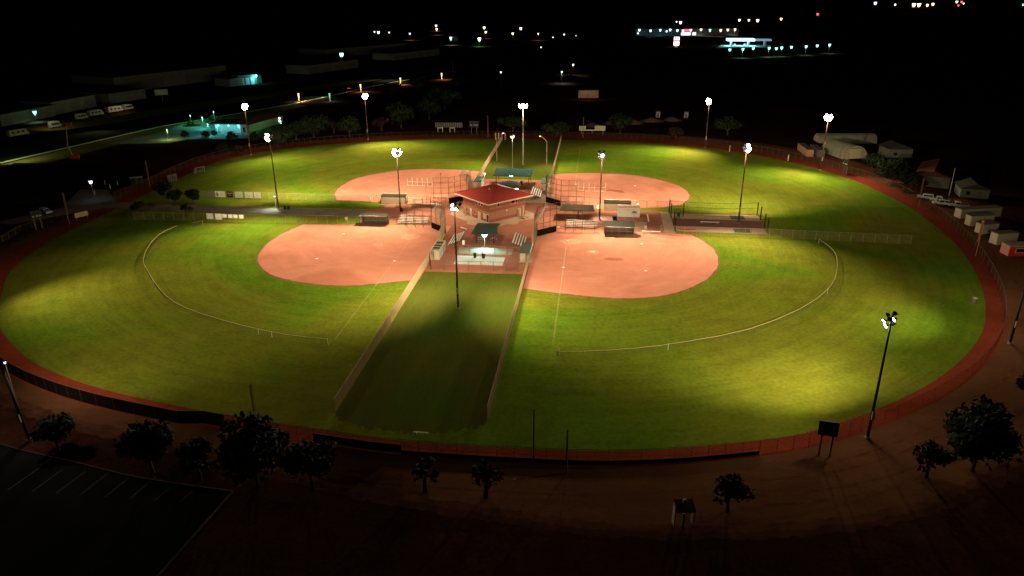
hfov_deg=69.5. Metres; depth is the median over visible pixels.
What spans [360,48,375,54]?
door
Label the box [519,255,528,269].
chain link fence
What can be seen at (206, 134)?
bush
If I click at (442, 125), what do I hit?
lineup board
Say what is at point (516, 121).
tree
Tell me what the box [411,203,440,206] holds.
bleachers
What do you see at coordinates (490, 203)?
concession building
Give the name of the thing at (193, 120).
sidewalk
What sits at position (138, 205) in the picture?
tree
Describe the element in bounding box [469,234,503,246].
canopy slab
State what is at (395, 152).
floodlight pole
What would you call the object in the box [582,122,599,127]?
soil heap
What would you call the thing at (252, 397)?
foul pole
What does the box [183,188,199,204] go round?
tree
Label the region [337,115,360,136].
tree
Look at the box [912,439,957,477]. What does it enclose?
tree
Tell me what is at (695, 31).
shop front
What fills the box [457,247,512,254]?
walk slab
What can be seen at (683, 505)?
info kiosk
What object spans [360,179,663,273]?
plaza paving
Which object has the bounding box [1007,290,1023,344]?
floodlight pole
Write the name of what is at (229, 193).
banner
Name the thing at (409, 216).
chain link fence
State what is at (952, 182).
utility pole
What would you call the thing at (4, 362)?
street lamp
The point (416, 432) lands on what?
bench
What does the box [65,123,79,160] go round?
boom lift
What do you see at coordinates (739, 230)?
bullpen mat
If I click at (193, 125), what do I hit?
planting island
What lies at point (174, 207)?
walkway
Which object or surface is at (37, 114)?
door
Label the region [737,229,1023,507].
wheel track
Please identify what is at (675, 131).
tree
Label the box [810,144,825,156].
shipping container
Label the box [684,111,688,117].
shed
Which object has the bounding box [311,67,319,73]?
door
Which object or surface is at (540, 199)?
slab
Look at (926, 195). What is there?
parked car
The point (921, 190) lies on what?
foul pole
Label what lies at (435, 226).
backstop
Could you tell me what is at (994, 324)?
warning track
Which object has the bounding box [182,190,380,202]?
chain link fence
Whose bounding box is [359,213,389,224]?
dugout
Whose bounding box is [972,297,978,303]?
utility cart
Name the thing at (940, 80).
desert ground
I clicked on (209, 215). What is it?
banner
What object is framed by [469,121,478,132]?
scoreboard
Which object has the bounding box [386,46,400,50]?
door
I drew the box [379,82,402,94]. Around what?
tree
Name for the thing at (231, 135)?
bush
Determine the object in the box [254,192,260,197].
banner
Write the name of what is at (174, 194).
tree
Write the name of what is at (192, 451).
tree
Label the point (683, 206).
batting cage
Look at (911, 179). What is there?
tree
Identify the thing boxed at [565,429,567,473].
utility pole
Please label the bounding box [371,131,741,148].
chain link fence
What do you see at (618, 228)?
dugout
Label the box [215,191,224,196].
banner
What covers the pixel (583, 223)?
bleachers
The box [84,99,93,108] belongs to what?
door
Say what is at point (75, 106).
door
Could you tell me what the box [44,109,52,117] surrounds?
door
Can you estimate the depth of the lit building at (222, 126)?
344.99 m
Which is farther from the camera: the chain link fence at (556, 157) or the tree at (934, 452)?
the chain link fence at (556, 157)
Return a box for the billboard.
[154,89,167,101]
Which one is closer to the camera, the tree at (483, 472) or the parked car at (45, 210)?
the tree at (483, 472)
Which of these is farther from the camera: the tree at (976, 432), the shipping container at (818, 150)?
the shipping container at (818, 150)
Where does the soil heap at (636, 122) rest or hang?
on the desert ground at (940, 80)
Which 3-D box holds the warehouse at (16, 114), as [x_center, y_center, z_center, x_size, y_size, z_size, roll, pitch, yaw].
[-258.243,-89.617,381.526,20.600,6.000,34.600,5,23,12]
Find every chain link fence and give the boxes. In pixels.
[0,210,72,242]
[0,357,760,463]
[114,168,174,198]
[133,212,358,223]
[164,134,366,173]
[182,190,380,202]
[334,253,429,411]
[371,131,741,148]
[388,214,430,225]
[407,196,445,203]
[431,260,518,271]
[437,228,441,239]
[443,245,519,255]
[477,136,501,175]
[487,258,527,419]
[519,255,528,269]
[550,138,560,181]
[557,220,604,231]
[560,196,602,207]
[636,201,903,214]
[660,225,911,243]
[754,145,915,199]
[759,195,1006,452]
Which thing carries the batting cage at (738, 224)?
on the bullpen strip at (722, 229)
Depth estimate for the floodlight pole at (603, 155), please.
207.28 m
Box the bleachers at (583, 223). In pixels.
[566,220,597,228]
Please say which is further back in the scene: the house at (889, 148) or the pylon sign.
the pylon sign
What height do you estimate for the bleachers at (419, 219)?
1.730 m
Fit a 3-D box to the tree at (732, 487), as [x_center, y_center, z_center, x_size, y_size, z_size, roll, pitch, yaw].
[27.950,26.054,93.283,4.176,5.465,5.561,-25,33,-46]
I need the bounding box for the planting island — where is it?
[184,124,200,126]
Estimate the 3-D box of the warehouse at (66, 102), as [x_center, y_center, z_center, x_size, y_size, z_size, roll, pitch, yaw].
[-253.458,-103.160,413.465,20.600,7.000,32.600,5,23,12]
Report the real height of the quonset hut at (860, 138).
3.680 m
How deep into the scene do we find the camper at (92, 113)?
392.62 m
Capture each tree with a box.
[28,411,75,451]
[113,419,174,473]
[129,201,143,214]
[152,180,172,197]
[166,188,182,204]
[174,436,214,479]
[179,203,192,215]
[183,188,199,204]
[212,410,289,486]
[258,126,296,147]
[273,121,315,138]
[279,434,339,487]
[293,114,330,136]
[328,119,338,132]
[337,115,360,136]
[371,117,390,130]
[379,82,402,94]
[385,101,415,127]
[411,456,439,491]
[416,95,442,118]
[427,87,461,108]
[471,459,504,497]
[495,115,528,130]
[540,121,572,136]
[608,113,633,132]
[668,127,683,138]
[711,471,754,511]
[712,115,742,134]
[862,152,893,174]
[876,156,913,183]
[899,173,928,188]
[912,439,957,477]
[941,394,1023,471]
[1015,370,1023,390]
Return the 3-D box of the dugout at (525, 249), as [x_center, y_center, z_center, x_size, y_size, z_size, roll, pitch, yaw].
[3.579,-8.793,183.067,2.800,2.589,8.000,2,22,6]
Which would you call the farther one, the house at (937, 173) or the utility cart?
the house at (937, 173)
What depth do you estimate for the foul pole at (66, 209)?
209.53 m
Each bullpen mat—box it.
[729,215,744,219]
[733,228,750,232]
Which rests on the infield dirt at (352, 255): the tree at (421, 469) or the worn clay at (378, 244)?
the worn clay at (378, 244)
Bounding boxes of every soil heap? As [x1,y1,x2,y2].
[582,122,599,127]
[627,120,643,124]
[640,117,662,122]
[663,117,682,121]
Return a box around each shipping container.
[797,143,813,156]
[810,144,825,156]
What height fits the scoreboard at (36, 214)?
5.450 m
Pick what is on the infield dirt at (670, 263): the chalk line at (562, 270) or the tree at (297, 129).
the chalk line at (562, 270)
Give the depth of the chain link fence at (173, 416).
109.26 m
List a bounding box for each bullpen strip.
[660,212,674,232]
[672,213,759,220]
[676,226,766,233]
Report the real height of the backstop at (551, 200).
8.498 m
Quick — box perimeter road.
[0,133,1023,526]
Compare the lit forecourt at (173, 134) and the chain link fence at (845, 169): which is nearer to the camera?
the chain link fence at (845, 169)
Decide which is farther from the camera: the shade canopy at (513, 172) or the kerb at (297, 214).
the shade canopy at (513, 172)
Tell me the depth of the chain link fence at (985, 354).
125.12 m
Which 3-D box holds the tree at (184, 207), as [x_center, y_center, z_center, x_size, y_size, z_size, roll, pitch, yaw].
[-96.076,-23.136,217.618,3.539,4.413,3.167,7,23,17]
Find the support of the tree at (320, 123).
on the desert ground at (940, 80)
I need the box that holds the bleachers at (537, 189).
[531,187,541,197]
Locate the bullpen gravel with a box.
[673,219,766,228]
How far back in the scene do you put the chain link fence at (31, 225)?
206.58 m
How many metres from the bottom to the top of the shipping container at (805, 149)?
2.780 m
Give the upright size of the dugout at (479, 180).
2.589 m
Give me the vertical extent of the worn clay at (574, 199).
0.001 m
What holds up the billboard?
on the desert ground at (940, 80)
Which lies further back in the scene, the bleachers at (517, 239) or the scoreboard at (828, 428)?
the bleachers at (517, 239)
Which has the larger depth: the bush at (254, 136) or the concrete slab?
the bush at (254, 136)
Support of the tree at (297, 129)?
on the desert ground at (940, 80)
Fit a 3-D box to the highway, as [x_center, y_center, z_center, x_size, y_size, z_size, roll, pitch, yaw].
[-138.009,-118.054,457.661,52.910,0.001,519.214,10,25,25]
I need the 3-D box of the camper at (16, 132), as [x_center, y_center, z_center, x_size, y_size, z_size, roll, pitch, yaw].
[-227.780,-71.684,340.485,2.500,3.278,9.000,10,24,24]
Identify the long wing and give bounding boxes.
[237,111,283,131]
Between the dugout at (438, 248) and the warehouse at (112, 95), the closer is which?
the dugout at (438, 248)
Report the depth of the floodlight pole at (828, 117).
263.15 m
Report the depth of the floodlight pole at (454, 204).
149.39 m
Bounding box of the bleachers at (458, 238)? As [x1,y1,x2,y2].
[448,231,464,245]
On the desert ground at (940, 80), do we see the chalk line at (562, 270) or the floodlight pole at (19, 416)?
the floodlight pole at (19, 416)
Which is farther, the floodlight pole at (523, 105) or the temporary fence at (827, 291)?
the floodlight pole at (523, 105)
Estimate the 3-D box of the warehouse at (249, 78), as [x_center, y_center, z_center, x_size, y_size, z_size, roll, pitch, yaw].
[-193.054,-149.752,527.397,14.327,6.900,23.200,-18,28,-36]
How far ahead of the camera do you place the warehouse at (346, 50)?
741.66 m
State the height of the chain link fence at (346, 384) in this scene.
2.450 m
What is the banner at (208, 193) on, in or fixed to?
attached to the chain link fence at (306, 197)
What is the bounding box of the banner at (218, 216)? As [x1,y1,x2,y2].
[215,214,221,219]
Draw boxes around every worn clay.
[373,243,382,246]
[400,234,419,239]
[431,194,449,197]
[559,239,581,244]
[567,197,582,200]
[586,250,598,253]
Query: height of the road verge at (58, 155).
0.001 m
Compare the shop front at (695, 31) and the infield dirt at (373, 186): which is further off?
the shop front at (695, 31)
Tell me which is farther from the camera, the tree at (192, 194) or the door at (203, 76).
the door at (203, 76)
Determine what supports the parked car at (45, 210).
on the path to parking
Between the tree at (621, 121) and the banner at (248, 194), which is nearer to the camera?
the banner at (248, 194)
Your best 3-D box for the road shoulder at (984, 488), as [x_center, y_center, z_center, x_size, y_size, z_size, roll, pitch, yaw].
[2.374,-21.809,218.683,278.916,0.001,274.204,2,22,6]
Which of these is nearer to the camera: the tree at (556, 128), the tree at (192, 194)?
the tree at (192, 194)
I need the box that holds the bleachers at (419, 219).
[398,214,428,223]
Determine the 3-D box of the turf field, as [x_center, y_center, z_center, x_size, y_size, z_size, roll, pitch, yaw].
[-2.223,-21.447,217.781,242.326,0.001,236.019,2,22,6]
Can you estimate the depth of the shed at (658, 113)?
378.88 m
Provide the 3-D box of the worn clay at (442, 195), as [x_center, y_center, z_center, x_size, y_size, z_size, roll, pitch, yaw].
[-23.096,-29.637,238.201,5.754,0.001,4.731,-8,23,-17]
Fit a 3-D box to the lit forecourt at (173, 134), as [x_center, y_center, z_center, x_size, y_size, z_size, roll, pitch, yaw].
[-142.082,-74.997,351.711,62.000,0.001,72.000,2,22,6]
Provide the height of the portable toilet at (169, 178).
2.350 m
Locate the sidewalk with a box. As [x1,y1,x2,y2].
[0,71,453,162]
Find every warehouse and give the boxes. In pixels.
[0,103,55,126]
[19,93,96,114]
[69,63,225,90]
[80,86,146,103]
[213,74,261,86]
[225,71,257,84]
[285,58,357,73]
[298,41,405,58]
[371,47,439,60]
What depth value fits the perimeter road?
102.46 m
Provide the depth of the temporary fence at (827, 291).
140.62 m
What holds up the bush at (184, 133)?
on the lit forecourt at (173, 134)
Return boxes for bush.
[180,130,189,137]
[201,130,209,137]
[225,131,237,139]
[249,132,258,140]
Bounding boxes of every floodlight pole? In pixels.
[0,360,32,442]
[242,103,251,154]
[264,132,279,209]
[362,93,368,139]
[392,148,401,212]
[450,202,461,308]
[519,103,527,164]
[596,150,606,219]
[704,98,711,147]
[737,143,751,223]
[819,114,832,169]
[864,311,897,439]
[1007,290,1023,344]
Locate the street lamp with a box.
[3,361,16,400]
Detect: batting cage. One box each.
[669,200,762,220]
[673,212,769,232]
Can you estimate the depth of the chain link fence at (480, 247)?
185.53 m
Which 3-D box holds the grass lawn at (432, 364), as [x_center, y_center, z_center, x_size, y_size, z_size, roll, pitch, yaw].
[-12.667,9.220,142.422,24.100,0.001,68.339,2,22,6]
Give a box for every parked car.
[38,207,51,214]
[917,193,933,199]
[930,196,949,201]
[932,199,952,205]
[948,201,968,206]
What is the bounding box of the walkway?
[104,202,366,215]
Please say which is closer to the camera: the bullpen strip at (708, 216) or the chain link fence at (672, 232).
the chain link fence at (672, 232)
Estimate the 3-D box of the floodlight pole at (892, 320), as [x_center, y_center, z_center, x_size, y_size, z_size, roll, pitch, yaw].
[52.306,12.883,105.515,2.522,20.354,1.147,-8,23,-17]
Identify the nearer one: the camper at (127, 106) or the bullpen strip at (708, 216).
the bullpen strip at (708, 216)
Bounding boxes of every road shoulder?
[0,132,1023,540]
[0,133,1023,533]
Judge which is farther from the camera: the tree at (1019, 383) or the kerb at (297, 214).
the kerb at (297, 214)
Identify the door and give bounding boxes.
[3,117,13,125]
[17,114,26,122]
[31,111,39,119]
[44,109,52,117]
[55,104,65,113]
[70,102,79,110]
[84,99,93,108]
[127,77,163,88]
[185,71,216,83]
[232,80,238,85]
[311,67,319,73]
[324,65,331,71]
[331,50,348,57]
[337,64,343,70]
[349,62,355,68]
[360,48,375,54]
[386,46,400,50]
[807,150,813,156]
[818,151,824,156]
[849,148,861,158]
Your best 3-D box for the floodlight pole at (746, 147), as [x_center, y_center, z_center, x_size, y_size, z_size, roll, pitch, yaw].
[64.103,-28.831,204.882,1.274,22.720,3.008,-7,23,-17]
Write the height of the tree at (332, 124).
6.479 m
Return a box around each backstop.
[405,199,445,238]
[425,169,470,202]
[534,202,582,242]
[546,170,584,205]
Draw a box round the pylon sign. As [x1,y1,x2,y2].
[674,37,679,46]
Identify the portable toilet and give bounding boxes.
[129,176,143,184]
[167,175,172,181]
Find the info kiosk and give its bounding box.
[672,498,695,526]
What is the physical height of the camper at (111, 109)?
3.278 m
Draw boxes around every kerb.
[0,443,233,575]
[241,206,366,209]
[259,213,333,215]
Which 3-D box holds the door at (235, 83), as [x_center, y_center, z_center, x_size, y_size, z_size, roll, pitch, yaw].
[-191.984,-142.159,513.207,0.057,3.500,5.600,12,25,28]
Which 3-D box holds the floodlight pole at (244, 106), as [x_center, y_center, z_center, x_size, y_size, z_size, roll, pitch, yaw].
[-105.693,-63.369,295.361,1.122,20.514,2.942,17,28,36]
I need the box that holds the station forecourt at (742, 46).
[717,45,770,47]
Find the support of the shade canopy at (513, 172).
on the plaza paving
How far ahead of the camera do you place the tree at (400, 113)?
349.40 m
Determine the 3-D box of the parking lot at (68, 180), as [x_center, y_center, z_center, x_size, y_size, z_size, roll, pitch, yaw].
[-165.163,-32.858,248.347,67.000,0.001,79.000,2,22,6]
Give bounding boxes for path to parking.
[0,190,115,223]
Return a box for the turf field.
[0,139,985,450]
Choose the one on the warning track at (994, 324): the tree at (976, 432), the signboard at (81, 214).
the signboard at (81, 214)
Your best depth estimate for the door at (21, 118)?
376.02 m
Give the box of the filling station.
[726,38,771,45]
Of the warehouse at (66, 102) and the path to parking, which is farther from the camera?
the warehouse at (66, 102)
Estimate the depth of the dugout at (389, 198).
229.38 m
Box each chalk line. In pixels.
[335,286,374,338]
[552,293,559,344]
[560,246,566,291]
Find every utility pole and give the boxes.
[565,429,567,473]
[949,168,955,195]
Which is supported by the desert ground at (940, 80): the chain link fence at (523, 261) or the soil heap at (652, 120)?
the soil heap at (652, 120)
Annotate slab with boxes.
[450,209,533,225]
[454,255,504,265]
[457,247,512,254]
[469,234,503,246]
[525,194,554,202]
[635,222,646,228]
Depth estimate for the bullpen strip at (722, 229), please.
203.11 m
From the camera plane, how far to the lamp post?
257.78 m
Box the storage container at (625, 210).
[618,204,639,216]
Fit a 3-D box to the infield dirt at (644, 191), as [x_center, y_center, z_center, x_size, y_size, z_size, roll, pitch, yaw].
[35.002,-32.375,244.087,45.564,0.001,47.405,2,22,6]
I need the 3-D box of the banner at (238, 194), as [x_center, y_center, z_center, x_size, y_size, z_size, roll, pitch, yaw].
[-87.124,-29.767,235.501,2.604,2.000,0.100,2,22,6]
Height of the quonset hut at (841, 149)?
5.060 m
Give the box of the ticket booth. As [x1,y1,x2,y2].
[1000,241,1023,255]
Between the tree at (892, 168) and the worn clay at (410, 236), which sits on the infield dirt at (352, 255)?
the worn clay at (410, 236)
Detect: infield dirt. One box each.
[258,224,450,285]
[335,169,483,205]
[524,229,717,297]
[545,173,689,207]
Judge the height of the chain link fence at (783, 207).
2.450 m
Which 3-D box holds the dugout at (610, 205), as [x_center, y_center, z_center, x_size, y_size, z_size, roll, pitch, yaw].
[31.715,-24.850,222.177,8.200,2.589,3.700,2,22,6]
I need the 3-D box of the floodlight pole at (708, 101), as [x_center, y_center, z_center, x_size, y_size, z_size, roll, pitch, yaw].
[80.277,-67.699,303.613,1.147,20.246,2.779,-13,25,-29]
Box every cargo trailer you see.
[954,205,1002,218]
[964,213,994,225]
[974,221,999,234]
[989,230,1018,244]
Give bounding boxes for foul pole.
[62,193,69,224]
[145,161,149,185]
[249,383,255,411]
[533,408,534,465]
[918,178,924,207]
[975,220,984,255]
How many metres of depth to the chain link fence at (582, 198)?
224.55 m
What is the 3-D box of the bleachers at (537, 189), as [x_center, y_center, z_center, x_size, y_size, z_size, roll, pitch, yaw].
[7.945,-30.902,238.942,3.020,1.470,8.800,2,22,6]
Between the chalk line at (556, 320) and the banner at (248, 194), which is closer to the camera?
the chalk line at (556, 320)
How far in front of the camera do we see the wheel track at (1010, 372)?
112.48 m
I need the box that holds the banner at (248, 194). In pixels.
[244,192,252,197]
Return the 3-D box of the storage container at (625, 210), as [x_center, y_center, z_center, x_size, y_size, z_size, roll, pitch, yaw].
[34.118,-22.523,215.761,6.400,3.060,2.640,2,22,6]
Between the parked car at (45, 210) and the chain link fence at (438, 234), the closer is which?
the chain link fence at (438, 234)
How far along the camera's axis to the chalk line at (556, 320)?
148.70 m
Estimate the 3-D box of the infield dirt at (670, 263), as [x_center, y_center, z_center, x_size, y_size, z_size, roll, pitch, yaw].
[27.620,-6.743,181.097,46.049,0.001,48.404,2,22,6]
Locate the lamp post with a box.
[510,135,513,168]
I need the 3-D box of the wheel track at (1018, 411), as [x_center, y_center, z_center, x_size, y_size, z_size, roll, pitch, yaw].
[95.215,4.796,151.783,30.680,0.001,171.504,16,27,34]
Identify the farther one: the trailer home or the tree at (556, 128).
the trailer home
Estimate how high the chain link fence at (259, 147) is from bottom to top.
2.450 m
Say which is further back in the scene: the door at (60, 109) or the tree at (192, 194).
the door at (60, 109)
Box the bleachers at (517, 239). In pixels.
[512,232,526,247]
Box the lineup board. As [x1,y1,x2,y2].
[435,123,461,130]
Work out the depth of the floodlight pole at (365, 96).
322.16 m
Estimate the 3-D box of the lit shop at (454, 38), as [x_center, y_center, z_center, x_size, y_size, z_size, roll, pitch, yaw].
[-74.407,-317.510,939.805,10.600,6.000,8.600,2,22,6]
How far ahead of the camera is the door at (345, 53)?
725.07 m
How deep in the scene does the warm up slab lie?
181.67 m
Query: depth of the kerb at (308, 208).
225.46 m
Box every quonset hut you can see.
[813,133,876,143]
[822,138,866,158]
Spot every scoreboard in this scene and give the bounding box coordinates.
[29,209,42,229]
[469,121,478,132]
[817,419,839,456]
[842,158,848,174]
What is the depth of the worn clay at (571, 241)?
194.85 m
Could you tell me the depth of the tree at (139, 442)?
99.19 m
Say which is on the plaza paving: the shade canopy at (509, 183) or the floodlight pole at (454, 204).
the shade canopy at (509, 183)
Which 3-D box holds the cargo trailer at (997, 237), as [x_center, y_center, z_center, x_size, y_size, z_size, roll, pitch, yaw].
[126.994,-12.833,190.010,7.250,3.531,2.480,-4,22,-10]
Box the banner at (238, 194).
[235,192,242,197]
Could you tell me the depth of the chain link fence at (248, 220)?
212.09 m
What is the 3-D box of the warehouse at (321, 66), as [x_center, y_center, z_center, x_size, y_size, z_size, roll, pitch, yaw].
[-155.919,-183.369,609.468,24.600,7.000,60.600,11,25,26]
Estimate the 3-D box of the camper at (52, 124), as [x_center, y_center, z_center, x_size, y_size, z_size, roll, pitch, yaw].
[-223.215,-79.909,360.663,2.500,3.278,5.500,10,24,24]
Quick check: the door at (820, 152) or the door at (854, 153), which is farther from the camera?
the door at (820, 152)
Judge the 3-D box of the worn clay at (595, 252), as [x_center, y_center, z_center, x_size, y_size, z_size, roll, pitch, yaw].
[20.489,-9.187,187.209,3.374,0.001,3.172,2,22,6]
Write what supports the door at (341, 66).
in the warehouse at (321, 66)
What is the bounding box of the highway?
[0,62,496,161]
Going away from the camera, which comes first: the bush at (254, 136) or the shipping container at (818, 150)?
the shipping container at (818, 150)
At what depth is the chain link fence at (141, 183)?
249.79 m
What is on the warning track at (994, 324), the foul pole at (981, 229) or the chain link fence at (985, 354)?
the foul pole at (981, 229)
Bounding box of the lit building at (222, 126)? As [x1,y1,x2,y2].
[209,119,253,133]
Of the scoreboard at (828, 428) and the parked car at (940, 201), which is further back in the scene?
the parked car at (940, 201)
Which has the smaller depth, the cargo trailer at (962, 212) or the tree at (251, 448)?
the tree at (251, 448)
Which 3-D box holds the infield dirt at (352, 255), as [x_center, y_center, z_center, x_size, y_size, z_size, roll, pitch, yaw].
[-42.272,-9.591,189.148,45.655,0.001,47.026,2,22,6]
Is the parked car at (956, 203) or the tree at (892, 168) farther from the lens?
the tree at (892, 168)
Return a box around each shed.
[656,110,660,117]
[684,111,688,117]
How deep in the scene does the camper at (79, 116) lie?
382.06 m
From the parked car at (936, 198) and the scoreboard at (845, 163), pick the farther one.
the scoreboard at (845, 163)
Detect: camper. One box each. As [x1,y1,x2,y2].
[6,128,28,136]
[47,121,61,128]
[74,113,88,119]
[87,109,103,116]
[105,106,122,112]
[122,104,133,110]
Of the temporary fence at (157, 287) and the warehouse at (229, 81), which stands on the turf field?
the temporary fence at (157, 287)
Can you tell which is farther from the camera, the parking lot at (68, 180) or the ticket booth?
the parking lot at (68, 180)
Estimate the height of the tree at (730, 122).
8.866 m
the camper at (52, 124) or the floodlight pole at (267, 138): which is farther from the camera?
the camper at (52, 124)
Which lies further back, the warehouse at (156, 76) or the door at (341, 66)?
the door at (341, 66)
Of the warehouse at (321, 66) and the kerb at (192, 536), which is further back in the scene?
the warehouse at (321, 66)
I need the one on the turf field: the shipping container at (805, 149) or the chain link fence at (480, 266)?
the chain link fence at (480, 266)
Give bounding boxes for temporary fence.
[143,220,327,343]
[557,239,836,356]
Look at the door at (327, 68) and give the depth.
598.39 m
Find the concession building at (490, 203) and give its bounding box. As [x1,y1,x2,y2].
[454,184,533,222]
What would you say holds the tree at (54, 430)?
on the desert ground at (940, 80)
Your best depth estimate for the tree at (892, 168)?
245.71 m
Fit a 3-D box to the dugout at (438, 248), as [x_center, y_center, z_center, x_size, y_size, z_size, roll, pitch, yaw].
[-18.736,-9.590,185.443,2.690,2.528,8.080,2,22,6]
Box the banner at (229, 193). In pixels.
[226,191,232,196]
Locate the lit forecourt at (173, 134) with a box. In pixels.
[110,119,271,143]
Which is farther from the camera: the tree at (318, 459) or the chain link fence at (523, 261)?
the chain link fence at (523, 261)
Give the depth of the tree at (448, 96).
404.19 m
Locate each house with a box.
[878,140,912,157]
[915,159,956,188]
[954,177,991,198]
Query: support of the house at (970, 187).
on the desert ground at (940, 80)
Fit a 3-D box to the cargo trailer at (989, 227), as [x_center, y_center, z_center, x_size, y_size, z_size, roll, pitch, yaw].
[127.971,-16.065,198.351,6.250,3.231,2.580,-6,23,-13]
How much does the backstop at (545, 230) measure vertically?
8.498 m
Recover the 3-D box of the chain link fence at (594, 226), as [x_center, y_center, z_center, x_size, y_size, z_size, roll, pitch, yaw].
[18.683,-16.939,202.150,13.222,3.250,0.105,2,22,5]
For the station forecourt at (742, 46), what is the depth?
826.76 m
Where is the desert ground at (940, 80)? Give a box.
[0,0,1023,575]
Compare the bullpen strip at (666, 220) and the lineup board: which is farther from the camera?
the lineup board
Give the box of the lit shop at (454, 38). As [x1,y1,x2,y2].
[449,36,457,40]
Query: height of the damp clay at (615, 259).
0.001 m
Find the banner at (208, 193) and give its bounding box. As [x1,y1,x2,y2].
[206,191,211,196]
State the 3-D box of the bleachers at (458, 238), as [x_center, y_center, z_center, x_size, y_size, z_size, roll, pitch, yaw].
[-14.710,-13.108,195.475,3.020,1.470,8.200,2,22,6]
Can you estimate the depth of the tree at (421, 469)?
97.21 m
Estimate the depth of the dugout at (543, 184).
243.73 m
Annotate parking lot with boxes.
[0,163,147,218]
[0,445,230,575]
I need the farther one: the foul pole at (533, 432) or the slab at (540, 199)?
the slab at (540, 199)
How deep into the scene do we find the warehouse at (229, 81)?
514.23 m
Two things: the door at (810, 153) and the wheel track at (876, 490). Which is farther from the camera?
the door at (810, 153)
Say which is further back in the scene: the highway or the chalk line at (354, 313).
the highway
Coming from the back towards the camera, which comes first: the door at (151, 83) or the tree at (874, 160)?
the door at (151, 83)
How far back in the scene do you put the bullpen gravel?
208.81 m
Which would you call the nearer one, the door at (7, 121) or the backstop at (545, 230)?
the backstop at (545, 230)
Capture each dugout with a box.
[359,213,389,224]
[381,193,407,203]
[430,240,445,259]
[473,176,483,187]
[519,242,532,262]
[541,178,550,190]
[604,199,631,210]
[604,221,634,235]
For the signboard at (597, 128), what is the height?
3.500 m
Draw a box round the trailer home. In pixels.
[578,89,598,97]
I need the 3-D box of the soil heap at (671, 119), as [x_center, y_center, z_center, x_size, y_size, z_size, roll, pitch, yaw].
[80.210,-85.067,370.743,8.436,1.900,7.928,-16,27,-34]
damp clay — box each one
[604,258,622,260]
[606,189,624,192]
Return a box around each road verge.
[0,69,448,138]
[2,104,305,164]
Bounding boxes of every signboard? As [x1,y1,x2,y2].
[74,211,87,220]
[579,126,604,130]
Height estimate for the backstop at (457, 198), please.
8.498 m
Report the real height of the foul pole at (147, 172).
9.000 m
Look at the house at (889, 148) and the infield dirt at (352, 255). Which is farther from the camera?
the house at (889, 148)
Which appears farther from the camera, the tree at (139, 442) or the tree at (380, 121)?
the tree at (380, 121)
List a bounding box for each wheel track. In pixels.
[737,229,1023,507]
[755,256,1023,496]
[760,207,1023,480]
[772,207,1023,470]
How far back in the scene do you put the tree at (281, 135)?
308.67 m
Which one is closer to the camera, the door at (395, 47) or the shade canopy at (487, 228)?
the shade canopy at (487, 228)
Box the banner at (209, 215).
[206,213,213,218]
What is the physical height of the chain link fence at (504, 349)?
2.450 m
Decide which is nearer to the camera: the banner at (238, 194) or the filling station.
the banner at (238, 194)
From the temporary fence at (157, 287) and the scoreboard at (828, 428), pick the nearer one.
the scoreboard at (828, 428)
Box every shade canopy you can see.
[471,223,500,243]
[493,168,533,183]
[499,180,517,188]
[560,204,594,215]
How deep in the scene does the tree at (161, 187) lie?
236.18 m
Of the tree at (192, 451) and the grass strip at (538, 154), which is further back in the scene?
the grass strip at (538, 154)
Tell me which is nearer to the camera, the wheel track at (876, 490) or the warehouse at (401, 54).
the wheel track at (876, 490)
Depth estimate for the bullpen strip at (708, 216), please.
214.49 m
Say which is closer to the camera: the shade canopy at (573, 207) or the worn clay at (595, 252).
the worn clay at (595, 252)
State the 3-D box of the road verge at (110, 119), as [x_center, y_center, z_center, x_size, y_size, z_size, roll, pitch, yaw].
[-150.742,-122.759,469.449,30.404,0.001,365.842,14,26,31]
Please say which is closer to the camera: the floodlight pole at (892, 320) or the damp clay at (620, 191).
the floodlight pole at (892, 320)
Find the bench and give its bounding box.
[413,431,428,435]
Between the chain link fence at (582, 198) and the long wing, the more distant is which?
the long wing
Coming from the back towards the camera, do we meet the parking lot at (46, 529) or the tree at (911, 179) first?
the tree at (911, 179)
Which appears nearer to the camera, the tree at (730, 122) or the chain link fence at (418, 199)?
the chain link fence at (418, 199)
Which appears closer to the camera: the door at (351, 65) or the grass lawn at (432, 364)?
the grass lawn at (432, 364)
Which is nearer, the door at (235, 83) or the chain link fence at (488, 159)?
the chain link fence at (488, 159)
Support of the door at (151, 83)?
in the warehouse at (156, 76)
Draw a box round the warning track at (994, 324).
[0,136,1005,465]
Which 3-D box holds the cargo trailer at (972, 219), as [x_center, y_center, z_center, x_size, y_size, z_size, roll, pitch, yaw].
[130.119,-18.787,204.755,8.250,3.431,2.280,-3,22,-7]
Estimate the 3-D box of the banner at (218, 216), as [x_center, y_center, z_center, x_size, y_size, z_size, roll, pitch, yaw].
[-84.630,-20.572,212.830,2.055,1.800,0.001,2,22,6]
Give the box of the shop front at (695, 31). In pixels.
[630,26,738,35]
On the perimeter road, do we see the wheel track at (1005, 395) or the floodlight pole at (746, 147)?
the wheel track at (1005, 395)

